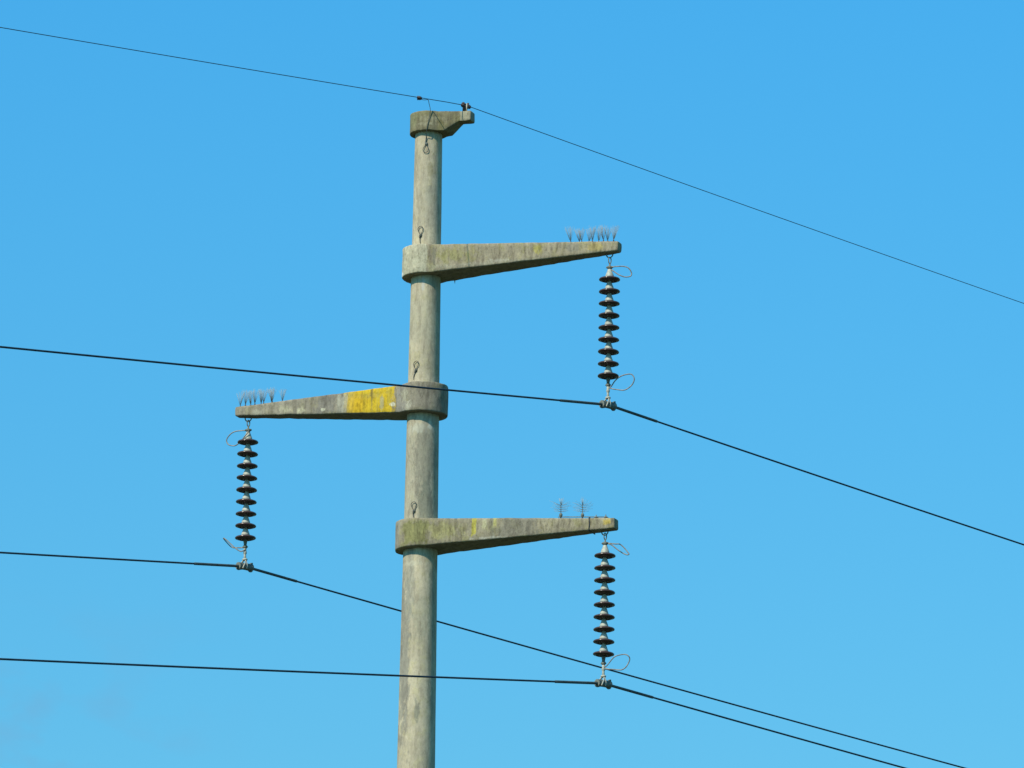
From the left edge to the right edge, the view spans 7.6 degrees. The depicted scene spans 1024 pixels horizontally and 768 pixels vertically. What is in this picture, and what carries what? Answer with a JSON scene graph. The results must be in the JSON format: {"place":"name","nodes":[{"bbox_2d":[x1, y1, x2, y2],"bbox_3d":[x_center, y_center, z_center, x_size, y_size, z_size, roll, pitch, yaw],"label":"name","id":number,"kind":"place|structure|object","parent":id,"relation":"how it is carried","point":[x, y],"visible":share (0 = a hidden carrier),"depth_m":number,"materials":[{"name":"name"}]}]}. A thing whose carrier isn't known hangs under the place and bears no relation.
{"place":"outdoors","nodes":[
{"label":"outdoors","id":0,"kind":"place"},
{"bbox_2d":[0,0,1023,767],"label":"sky","id":1,"kind":"structure","parent":0,"point":[154,207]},
{"bbox_3d":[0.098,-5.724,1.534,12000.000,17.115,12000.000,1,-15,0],"label":"ground","id":2,"kind":"structure","parent":0,"visible":0},
{"bbox_2d":[235,110,621,767],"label":"power pole","id":3,"kind":"object","parent":2,"relation":"on","point":[425,534],"visible":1,"depth_m":92.84,"materials":[{"name":"concrete"}]},
{"bbox_2d":[223,420,257,571],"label":"insulator string","id":4,"kind":"object","parent":3,"relation":"hanging from","point":[247,465],"visible":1,"depth_m":93.63,"materials":[{"name":"brown ceramic"}]},
{"bbox_2d":[0,552,964,767],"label":"power line","id":5,"kind":"object","parent":4,"relation":"hanging from","point":[255,569],"visible":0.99,"depth_m":97.33,"materials":[{"name":"metal"}]},
{"bbox_2d":[237,389,285,405],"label":"bird spike strip","id":6,"kind":"object","parent":3,"relation":"on","point":[262,397],"visible":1,"depth_m":93.93,"materials":[{"name":"grey metal"}]},
{"bbox_2d":[417,96,430,135],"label":"earthing lead","id":7,"kind":"object","parent":3,"relation":"attached to","point":[419,98],"visible":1,"depth_m":93.59,"materials":[{"name":"metal"}]},
{"bbox_2d":[0,27,1023,303],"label":"ground wire","id":8,"kind":"object","parent":3,"relation":"attached to","point":[464,105],"visible":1,"depth_m":93.90,"materials":[{"name":"metal"}]},
{"bbox_2d":[551,498,607,534],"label":"bird spikes","id":9,"kind":"object","parent":3,"relation":"attached to","point":[582,514],"visible":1,"depth_m":91.96,"materials":[{"name":"grey metal"}]},
{"bbox_2d":[565,225,619,241],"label":"bird spike strip","id":10,"kind":"object","parent":3,"relation":"on","point":[580,234],"visible":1,"depth_m":92.82,"materials":[{"name":"grey metal"}]},
{"bbox_2d":[593,533,629,688],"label":"insulator string","id":11,"kind":"object","parent":3,"relation":"hanging from","point":[604,603],"visible":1,"depth_m":91.51,"materials":[{"name":"brown ceramic"}]},
{"bbox_2d":[0,658,905,767],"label":"power line","id":12,"kind":"object","parent":11,"relation":"hanging from","point":[394,675],"visible":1,"depth_m":88.53,"materials":[{"name":"metal"}]},
{"bbox_2d":[598,257,634,410],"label":"insulator string","id":13,"kind":"object","parent":3,"relation":"hanging from","point":[609,278],"visible":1,"depth_m":92.39,"materials":[{"name":"brown ceramic"}]},
{"bbox_2d":[0,346,1023,545],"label":"power line","id":14,"kind":"object","parent":13,"relation":"hanging from","point":[560,400],"visible":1,"depth_m":90.40,"materials":[{"name":"metal"}]}
]}

